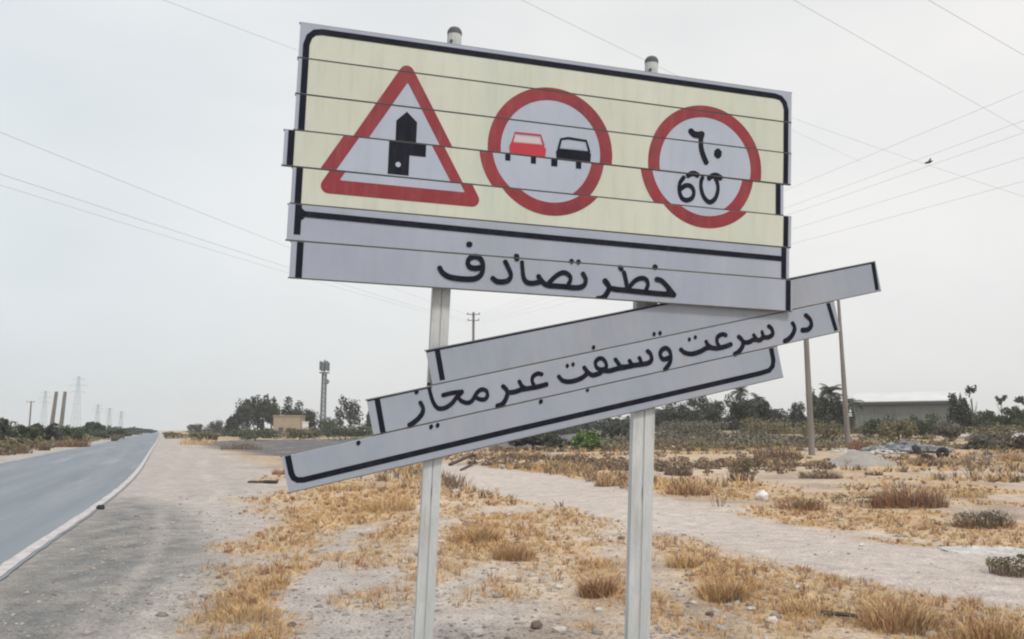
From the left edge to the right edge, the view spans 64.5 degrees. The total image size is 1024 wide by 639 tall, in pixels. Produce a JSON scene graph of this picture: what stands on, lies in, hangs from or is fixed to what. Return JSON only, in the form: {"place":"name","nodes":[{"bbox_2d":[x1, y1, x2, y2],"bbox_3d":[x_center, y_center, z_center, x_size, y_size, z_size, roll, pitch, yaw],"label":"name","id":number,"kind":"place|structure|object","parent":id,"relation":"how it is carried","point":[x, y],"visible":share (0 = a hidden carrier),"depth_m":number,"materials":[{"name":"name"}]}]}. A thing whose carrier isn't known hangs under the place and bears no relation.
{"place":"outdoors","nodes":[
{"label":"outdoors","id":0,"kind":"place"},
{"bbox_2d":[0,432,159,579],"bbox_3d":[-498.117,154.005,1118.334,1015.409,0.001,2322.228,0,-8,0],"label":"road","id":1,"kind":"structure","parent":0,"point":[41,496],"depth_m":22.76,"materials":[{"name":"grey asphalt"}]},
{"bbox_2d":[0,433,159,575],"bbox_3d":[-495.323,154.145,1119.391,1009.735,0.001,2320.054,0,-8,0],"label":"road marking","id":2,"kind":"object","parent":1,"relation":"on","point":[7,565],"visible":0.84,"depth_m":12.66,"materials":[{"name":"paint"}]},
{"bbox_2d":[0,430,1023,638],"bbox_3d":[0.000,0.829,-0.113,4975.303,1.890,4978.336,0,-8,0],"label":"ground","id":3,"kind":"structure","parent":0,"point":[203,478],"depth_m":10.37,"materials":[{"name":"beige sand"}]},
{"bbox_2d":[0,417,16,439],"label":"roadside bush","id":4,"kind":"object","parent":3,"relation":"on","point":[4,424],"visible":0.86,"depth_m":61.95,"materials":[{"name":"green plant"}]},
{"bbox_2d":[0,436,34,453],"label":"roadside weed","id":5,"kind":"object","parent":3,"relation":"on","point":[18,450],"visible":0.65,"depth_m":53.74,"materials":[{"name":"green plant"}]},
{"bbox_2d":[6,420,42,443],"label":"roadside bush","id":6,"kind":"object","parent":3,"relation":"on","point":[27,432],"visible":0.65,"depth_m":68.96,"materials":[{"name":"green plant"}]},
{"bbox_2d":[29,422,63,441],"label":"roadside bush","id":7,"kind":"object","parent":3,"relation":"on","point":[50,431],"visible":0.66,"depth_m":80.89,"materials":[{"name":"green plant"}]},
{"bbox_2d":[0,432,106,454],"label":"verge scrub","id":8,"kind":"object","parent":3,"relation":"on","point":[5,444],"visible":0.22,"depth_m":69.08,"materials":[{"name":"green plant"}]},
{"bbox_2d":[50,392,57,424],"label":"leaning pole","id":9,"kind":"object","parent":3,"relation":"on","point":[53,413],"visible":0.6,"depth_m":111.20,"materials":[{"name":"brown wood"}]},
{"bbox_2d":[0,437,107,455],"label":"verge weeds","id":10,"kind":"object","parent":3,"relation":"on","point":[5,452],"visible":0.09,"depth_m":51.54,"materials":[{"name":"plant"}]},
{"bbox_2d":[58,392,66,433],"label":"leaning pole","id":11,"kind":"object","parent":3,"relation":"on","point":[61,422],"visible":0.6,"depth_m":113.14,"materials":[{"name":"brown wood"}]},
{"bbox_2d":[54,437,91,446],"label":"roadside weed","id":12,"kind":"object","parent":3,"relation":"on","point":[74,444],"visible":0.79,"depth_m":74.40,"materials":[{"name":"brown plant"}]},
{"bbox_2d":[58,424,89,442],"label":"roadside bush","id":13,"kind":"object","parent":3,"relation":"on","point":[76,433],"visible":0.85,"depth_m":94.48,"materials":[{"name":"green plant"}]},
{"bbox_2d":[84,421,101,434],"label":"roadside bush","id":14,"kind":"object","parent":3,"relation":"on","point":[93,425],"visible":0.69,"depth_m":148.16,"materials":[{"name":"green plant"}]},
{"bbox_2d":[89,428,129,438],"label":"roadside bush","id":15,"kind":"object","parent":3,"relation":"on","point":[119,431],"visible":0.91,"depth_m":132.80,"materials":[{"name":"green plant"}]},
{"bbox_2d":[177,435,216,444],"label":"dry shrub","id":16,"kind":"object","parent":3,"relation":"on","point":[192,441],"visible":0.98,"depth_m":88.31,"materials":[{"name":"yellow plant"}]},
{"bbox_2d":[188,430,221,440],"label":"scrub bush","id":17,"kind":"object","parent":3,"relation":"on","point":[212,435],"visible":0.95,"depth_m":115.84,"materials":[{"name":"green plant"}]},
{"bbox_2d":[42,425,372,436],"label":"horizon scrub","id":18,"kind":"object","parent":3,"relation":"on","point":[219,431],"visible":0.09,"depth_m":214.26,"materials":[{"name":"green plant"}]},
{"bbox_2d":[204,420,224,430],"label":"broadleaf tree","id":19,"kind":"object","parent":3,"relation":"on","point":[217,424],"visible":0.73,"depth_m":256.88,"materials":[{"name":"green plant"}]},
{"bbox_2d":[224,414,238,436],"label":"broadleaf tree","id":20,"kind":"object","parent":3,"relation":"on","point":[231,422],"visible":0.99,"depth_m":177.91,"materials":[{"name":"green plant"}]},
{"bbox_2d":[217,440,261,449],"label":"dry shrub","id":21,"kind":"object","parent":3,"relation":"on","point":[238,447],"visible":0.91,"depth_m":63.39,"materials":[{"name":"brown plant"}]},
{"bbox_2d":[232,398,253,436],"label":"broadleaf tree","id":22,"kind":"object","parent":3,"relation":"on","point":[244,413],"visible":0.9,"depth_m":188.07,"materials":[{"name":"green plant"}]},
{"bbox_2d":[209,601,287,623],"bbox_3d":[-2.267,2.501,6.967,0.660,0.145,0.661,5,-9,-34],"label":"grass tussock","id":23,"kind":"object","parent":3,"relation":"on","point":[266,609],"depth_m":6.93,"materials":[{"name":"plant"}]},
{"bbox_2d":[226,428,289,439],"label":"scrub bush","id":24,"kind":"object","parent":3,"relation":"on","point":[254,434],"visible":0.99,"depth_m":122.65,"materials":[{"name":"green plant"}]},
{"bbox_2d":[249,394,270,429],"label":"broadleaf tree","id":25,"kind":"object","parent":3,"relation":"on","point":[260,408],"visible":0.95,"depth_m":197.51,"materials":[{"name":"green plant"}]},
{"bbox_2d":[264,397,280,434],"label":"broadleaf tree","id":26,"kind":"object","parent":3,"relation":"on","point":[273,410],"visible":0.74,"depth_m":203.09,"materials":[{"name":"green plant"}]},
{"bbox_2d":[273,415,305,437],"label":"flat roofed hut","id":27,"kind":"object","parent":3,"relation":"on","point":[281,423],"visible":0.64,"depth_m":166.69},
{"bbox_2d":[280,396,305,420],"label":"broadleaf tree","id":28,"kind":"object","parent":3,"relation":"on","point":[288,411],"visible":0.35,"depth_m":193.12,"materials":[{"name":"green plant"}]},
{"bbox_2d":[275,426,319,439],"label":"scrub bush","id":29,"kind":"object","parent":3,"relation":"on","point":[303,433],"visible":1,"depth_m":127.70,"materials":[{"name":"green plant"}]},
{"bbox_2d":[303,408,319,430],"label":"broadleaf tree","id":30,"kind":"object","parent":3,"relation":"on","point":[310,417],"visible":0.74,"depth_m":197.82,"materials":[{"name":"green plant"}]},
{"bbox_2d":[319,360,329,435],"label":"cell mast","id":31,"kind":"object","parent":3,"relation":"on","point":[324,366],"visible":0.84,"depth_m":229.06,"materials":[{"name":"metal"}]},
{"bbox_2d":[316,417,344,436],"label":"bush","id":32,"kind":"object","parent":3,"relation":"on","point":[328,420],"visible":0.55,"depth_m":187.59,"materials":[{"name":"green plant"}]},
{"bbox_2d":[314,482,366,491],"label":"grass tussock","id":33,"kind":"object","parent":3,"relation":"on","point":[348,487],"depth_m":20.62,"materials":[{"name":"plant"}]},
{"bbox_2d":[321,422,371,439],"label":"scrub bush","id":34,"kind":"object","parent":3,"relation":"on","point":[342,432],"visible":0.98,"depth_m":126.02,"materials":[{"name":"green plant"}]},
{"bbox_2d":[334,394,363,436],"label":"broadleaf tree","id":35,"kind":"object","parent":3,"relation":"on","point":[352,412],"visible":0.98,"depth_m":183.28,"materials":[{"name":"green plant"}]},
{"bbox_2d":[357,493,418,511],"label":"grass tussock","id":36,"kind":"object","parent":3,"relation":"on","point":[401,505],"depth_m":15.64,"materials":[{"name":"plant"}]},
{"bbox_2d":[448,454,476,470],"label":"fallen branch","id":37,"kind":"object","parent":3,"relation":"on","point":[462,459],"visible":0.97,"depth_m":35.54,"materials":[{"name":"grey wood"}]},
{"bbox_2d":[454,521,502,543],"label":"grass tussock","id":38,"kind":"object","parent":3,"relation":"on","point":[480,534],"depth_m":11.04,"materials":[{"name":"plant"}]},
{"bbox_2d":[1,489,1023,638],"bbox_3d":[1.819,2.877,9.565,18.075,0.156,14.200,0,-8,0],"label":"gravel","id":39,"kind":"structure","parent":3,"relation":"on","point":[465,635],"depth_m":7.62,"materials":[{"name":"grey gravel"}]},
{"bbox_2d":[490,539,541,561],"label":"grass tussock","id":40,"kind":"object","parent":3,"relation":"on","point":[510,555],"depth_m":9.75,"materials":[{"name":"plant"}]},
{"bbox_2d":[281,22,792,638],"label":"road sign","id":41,"kind":"object","parent":3,"relation":"on","point":[441,168],"visible":1,"depth_m":4.09,"materials":[{"name":"white metal"}]},
{"bbox_2d":[280,261,880,492],"bbox_3d":[0.516,0.234,4.173,3.373,0.525,0.036,-11,-1,-15],"label":"hanging sign board","id":42,"kind":"object","parent":41,"relation":"attached to","point":[491,391],"visible":1,"depth_m":4.11,"materials":[{"name":"paint"}]},
{"bbox_2d":[508,432,570,449],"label":"scrub bush","id":43,"kind":"object","parent":3,"relation":"on","point":[549,439],"visible":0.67,"depth_m":62.47,"materials":[{"name":"green plant"}]},
{"bbox_2d":[528,458,579,470],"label":"dry shrub","id":44,"kind":"object","parent":3,"relation":"on","point":[553,461],"visible":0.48,"depth_m":30.40,"materials":[{"name":"brown plant"}]},
{"bbox_2d":[570,429,604,450],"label":"scrub bush","id":45,"kind":"object","parent":3,"relation":"on","point":[589,440],"visible":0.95,"depth_m":60.81,"materials":[{"name":"green plant"}]},
{"bbox_2d":[573,570,622,598],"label":"grass tussock","id":46,"kind":"object","parent":3,"relation":"on","point":[589,589],"depth_m":7.65,"materials":[{"name":"plant"}]},
{"bbox_2d":[175,471,1023,638],"bbox_3d":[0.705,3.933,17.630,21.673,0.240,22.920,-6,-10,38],"label":"dry grass","id":47,"kind":"structure","parent":3,"relation":"on","point":[541,539],"depth_m":9.75,"materials":[{"name":"plant"}]},
{"bbox_2d":[593,475,623,486],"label":"dry shrub","id":48,"kind":"object","parent":3,"relation":"on","point":[608,483],"visible":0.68,"depth_m":22.13,"materials":[{"name":"plant"}]},
{"bbox_2d":[601,422,629,439],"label":"scrub bush","id":49,"kind":"object","parent":3,"relation":"on","point":[614,430],"visible":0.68,"depth_m":88.21,"materials":[{"name":"green plant"}]},
{"bbox_2d":[275,432,1023,506],"bbox_3d":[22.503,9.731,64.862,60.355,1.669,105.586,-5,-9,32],"label":"brown scrub","id":50,"kind":"object","parent":3,"relation":"on","point":[448,480],"visible":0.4,"depth_m":30.30,"materials":[{"name":"brown plant"}]},
{"bbox_2d":[467,445,836,474],"bbox_3d":[7.394,8.381,50.770,19.916,0.632,46.072,0,-8,0],"label":"rusty scrub","id":51,"kind":"object","parent":3,"relation":"on","point":[660,466],"visible":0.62,"depth_m":34.78,"materials":[{"name":"brown plant"}]},
{"bbox_2d":[663,464,693,475],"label":"dry shrub","id":52,"kind":"object","parent":3,"relation":"on","point":[682,472],"visible":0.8,"depth_m":27.34,"materials":[{"name":"brown plant"}]},
{"bbox_2d":[655,398,713,425],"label":"broadleaf tree","id":53,"kind":"object","parent":3,"relation":"on","point":[680,411],"visible":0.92,"depth_m":128.10,"materials":[{"name":"green plant"}]},
{"bbox_2d":[664,550,704,568],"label":"grass tussock","id":54,"kind":"object","parent":3,"relation":"on","point":[680,562],"depth_m":9.14,"materials":[{"name":"plant"}]},
{"bbox_2d":[662,479,710,495],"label":"dry shrub","id":55,"kind":"object","parent":3,"relation":"on","point":[692,490],"visible":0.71,"depth_m":19.54,"materials":[{"name":"plant"}]},
{"bbox_2d":[655,419,732,435],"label":"scrub bush","id":56,"kind":"object","parent":3,"relation":"on","point":[694,426],"visible":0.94,"depth_m":97.51,"materials":[{"name":"green plant"}]},
{"bbox_2d":[694,396,736,429],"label":"broadleaf tree","id":57,"kind":"object","parent":3,"relation":"on","point":[715,405],"visible":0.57,"depth_m":133.27,"materials":[{"name":"green plant"}]},
{"bbox_2d":[690,574,757,603],"bbox_3d":[1.990,2.498,7.590,0.707,0.257,0.669,-5,-9,30],"label":"grass tussock","id":58,"kind":"object","parent":3,"relation":"on","point":[724,594],"depth_m":7.51,"materials":[{"name":"plant"}]},
{"bbox_2d":[722,457,755,480],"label":"dry shrub","id":59,"kind":"object","parent":3,"relation":"on","point":[745,466],"visible":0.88,"depth_m":25.23,"materials":[{"name":"brown plant"}]},
{"bbox_2d":[729,387,749,428],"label":"palm tree","id":60,"kind":"object","parent":3,"relation":"on","point":[740,390],"visible":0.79,"depth_m":121.13,"materials":[{"name":"green plant"}]},
{"bbox_2d":[723,393,759,432],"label":"broadleaf tree","id":61,"kind":"object","parent":3,"relation":"on","point":[742,408],"visible":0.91,"depth_m":114.78,"materials":[{"name":"green plant"}]},
{"bbox_2d":[491,436,1018,451],"bbox_3d":[33.540,10.751,71.804,63.018,1.501,46.951,-2,-8,18],"label":"brown thicket","id":62,"kind":"object","parent":3,"relation":"on","point":[656,442],"visible":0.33,"depth_m":62.79,"materials":[{"name":"brown plant"}]},
{"bbox_2d":[740,453,769,466],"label":"dry shrub","id":63,"kind":"object","parent":3,"relation":"on","point":[759,462],"visible":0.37,"depth_m":34.10,"materials":[{"name":"brown plant"}]},
{"bbox_2d":[750,397,773,430],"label":"broadleaf tree","id":64,"kind":"object","parent":3,"relation":"on","point":[764,410],"visible":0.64,"depth_m":118.56,"materials":[{"name":"green plant"}]},
{"bbox_2d":[531,428,1009,451],"bbox_3d":[47.528,13.282,92.913,73.222,2.259,89.115,-3,-8,19],"label":"olive scrub","id":65,"kind":"object","parent":3,"relation":"on","point":[745,445],"visible":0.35,"depth_m":64.58,"materials":[{"name":"green plant"}]},
{"bbox_2d":[740,417,803,434],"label":"scrub bush","id":66,"kind":"object","parent":3,"relation":"on","point":[780,427],"visible":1,"depth_m":101.95,"materials":[{"name":"green plant"}]},
{"bbox_2d":[753,444,804,458],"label":"dry shrub","id":67,"kind":"object","parent":3,"relation":"on","point":[788,453],"visible":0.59,"depth_m":45.64,"materials":[{"name":"brown plant"}]},
{"bbox_2d":[549,409,1014,434],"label":"treeline","id":68,"kind":"object","parent":3,"relation":"on","point":[601,424],"visible":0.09,"depth_m":157.00,"materials":[{"name":"green plant"}]},
{"bbox_2d":[563,422,1023,444],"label":"grey scrub","id":69,"kind":"object","parent":3,"relation":"on","point":[750,436],"visible":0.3,"depth_m":84.60,"materials":[{"name":"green plant"}]},
{"bbox_2d":[786,401,806,421],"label":"broadleaf tree","id":70,"kind":"object","parent":3,"relation":"on","point":[799,409],"visible":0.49,"depth_m":148.14,"materials":[{"name":"green plant"}]},
{"bbox_2d":[771,492,827,510],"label":"dry shrub","id":71,"kind":"object","parent":3,"relation":"on","point":[809,503],"visible":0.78,"depth_m":16.33,"materials":[{"name":"brown plant"}]},
{"bbox_2d":[773,593,839,618],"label":"grass tussock","id":72,"kind":"object","parent":3,"relation":"on","point":[796,606],"depth_m":7.02,"materials":[{"name":"plant"}]},
{"bbox_2d":[804,339,814,454],"bbox_3d":[18.617,4.301,50.885,0.380,8.955,0.400,0,-8,0],"label":"utility pole","id":73,"kind":"object","parent":3,"relation":"on","point":[810,431],"visible":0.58,"depth_m":50.65,"materials":[{"name":"brown wood"}]},
{"bbox_2d":[805,385,829,424],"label":"broadleaf tree","id":74,"kind":"object","parent":3,"relation":"on","point":[815,401],"visible":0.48,"depth_m":138.76,"materials":[{"name":"green plant"}]},
{"bbox_2d":[797,468,843,478],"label":"dry shrub","id":75,"kind":"object","parent":3,"relation":"on","point":[821,475],"visible":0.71,"depth_m":26.05,"materials":[{"name":"brown plant"}]},
{"bbox_2d":[795,418,854,438],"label":"scrub bush","id":76,"kind":"object","parent":3,"relation":"on","point":[829,429],"visible":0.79,"depth_m":90.44,"materials":[{"name":"green plant"}]},
{"bbox_2d":[817,383,841,426],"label":"palm tree","id":77,"kind":"object","parent":3,"relation":"on","point":[828,391],"visible":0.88,"depth_m":111.32,"materials":[{"name":"green plant"}]},
{"bbox_2d":[817,393,855,432],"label":"broadleaf tree","id":78,"kind":"object","parent":3,"relation":"on","point":[834,412],"visible":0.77,"depth_m":104.70,"materials":[{"name":"green plant"}]},
{"bbox_2d":[837,300,850,445],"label":"utility pole","id":79,"kind":"object","parent":3,"relation":"on","point":[845,408],"visible":0.77,"depth_m":67.78,"materials":[{"name":"brown wood"}]},
{"bbox_2d":[827,494,872,504],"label":"dry shrub","id":80,"kind":"object","parent":3,"relation":"on","point":[844,495],"visible":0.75,"depth_m":17.60,"materials":[{"name":"brown plant"}]},
{"bbox_2d":[820,610,886,621],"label":"fallen branch","id":81,"kind":"object","parent":3,"relation":"on","point":[842,614],"visible":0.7,"depth_m":6.82,"materials":[{"name":"brown wood"}]},
{"bbox_2d":[848,398,864,429],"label":"palm tree","id":82,"kind":"object","parent":3,"relation":"on","point":[855,407],"visible":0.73,"depth_m":113.91,"materials":[{"name":"green plant"}]},
{"bbox_2d":[846,438,878,450],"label":"dry shrub","id":83,"kind":"object","parent":3,"relation":"on","point":[859,446],"visible":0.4,"depth_m":57.24,"materials":[{"name":"brown plant"}]},
{"bbox_2d":[828,451,899,466],"bbox_3d":[15.490,6.226,36.102,4.008,0.698,3.206,0,-8,0],"label":"earth mound","id":84,"kind":"object","parent":3,"relation":"on","point":[865,458],"visible":0.79,"depth_m":35.39,"materials":[{"name":"beige soil"}]},
{"bbox_2d":[860,414,896,436],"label":"scrub bush","id":85,"kind":"object","parent":3,"relation":"on","point":[871,424],"visible":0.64,"depth_m":94.14,"materials":[{"name":"green plant"}]},
{"bbox_2d":[875,417,920,440],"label":"scrub bush","id":86,"kind":"object","parent":3,"relation":"on","point":[898,427],"visible":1,"depth_m":86.72,"materials":[{"name":"green plant"}]},
{"bbox_2d":[851,595,948,635],"bbox_3d":[3.133,2.376,6.578,0.772,0.294,0.767,0,-8,0],"label":"grass tussock","id":87,"kind":"object","parent":3,"relation":"on","point":[915,620],"depth_m":6.49,"materials":[{"name":"plant"}]},
{"bbox_2d":[859,439,954,452],"bbox_3d":[26.262,8.496,54.323,6.187,0.935,4.921,0,-8,0],"label":"rubble heap","id":88,"kind":"object","parent":3,"relation":"on","point":[903,445],"visible":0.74,"depth_m":53.17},
{"bbox_2d":[853,391,961,429],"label":"long shed","id":89,"kind":"structure","parent":3,"relation":"on","point":[902,405],"depth_m":117.39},
{"bbox_2d":[863,481,956,508],"bbox_3d":[7.994,3.515,16.422,1.794,0.600,1.509,0,-8,0],"label":"dry shrub","id":90,"kind":"object","parent":3,"relation":"on","point":[902,500],"visible":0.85,"depth_m":16.16,"materials":[{"name":"brown plant"}]},
{"bbox_2d":[905,413,944,436],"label":"scrub bush","id":91,"kind":"object","parent":3,"relation":"on","point":[923,427],"visible":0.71,"depth_m":90.23,"materials":[{"name":"green plant"}]},
{"bbox_2d":[934,419,962,440],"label":"scrub bush","id":92,"kind":"object","parent":3,"relation":"on","point":[947,429],"visible":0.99,"depth_m":82.65,"materials":[{"name":"green plant"}]},
{"bbox_2d":[946,392,973,433],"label":"broadleaf tree","id":93,"kind":"object","parent":3,"relation":"on","point":[961,411],"visible":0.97,"depth_m":103.83,"materials":[{"name":"green plant"}]},
{"bbox_2d":[945,485,987,498],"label":"dry shrub","id":94,"kind":"object","parent":3,"relation":"on","point":[968,493],"visible":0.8,"depth_m":18.37,"materials":[{"name":"beige plant"}]},
{"bbox_2d":[937,545,1023,555],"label":"lime patch","id":95,"kind":"object","parent":3,"relation":"on","point":[983,550],"visible":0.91,"depth_m":10.42,"materials":[{"name":"white"}]},
{"bbox_2d":[945,504,1017,529],"bbox_3d":[7.602,3.190,13.125,1.184,0.402,1.088,0,-8,0],"label":"dead shrub","id":96,"kind":"object","parent":3,"relation":"on","point":[998,519],"visible":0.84,"depth_m":13.01,"materials":[{"name":"brown plant"}]},
{"bbox_2d":[961,410,1005,428],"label":"broadleaf tree","id":97,"kind":"object","parent":3,"relation":"on","point":[989,418],"visible":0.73,"depth_m":117.87,"materials":[{"name":"green plant"}]},
{"bbox_2d":[945,611,1023,638],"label":"grass tussock","id":98,"kind":"object","parent":3,"relation":"on","point":[982,633],"depth_m":6.21,"materials":[{"name":"plant"}]},
{"bbox_2d":[964,432,1023,449],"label":"scrub bush","id":99,"kind":"object","parent":3,"relation":"on","point":[977,440],"visible":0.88,"depth_m":56.79,"materials":[{"name":"green plant"}]},
{"bbox_2d":[964,422,1023,435],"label":"scrub bush","id":100,"kind":"object","parent":3,"relation":"on","point":[1003,430],"visible":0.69,"depth_m":82.29,"materials":[{"name":"green plant"}]},
{"bbox_2d":[983,553,1023,577],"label":"dry shrub","id":101,"kind":"object","parent":3,"relation":"on","point":[998,564],"visible":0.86,"depth_m":8.72,"materials":[{"name":"green plant"}]},
{"bbox_2d":[996,452,1023,461],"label":"dry shrub","id":102,"kind":"object","parent":3,"relation":"on","point":[1004,458],"visible":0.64,"depth_m":41.58,"materials":[{"name":"plant"}]},
{"bbox_2d":[999,406,1023,426],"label":"broadleaf tree","id":103,"kind":"object","parent":3,"relation":"on","point":[1015,413],"visible":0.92,"depth_m":116.25,"materials":[{"name":"green plant"}]},
{"bbox_2d":[0,0,1023,430],"label":"sky","id":104,"kind":"structure","parent":0,"point":[193,110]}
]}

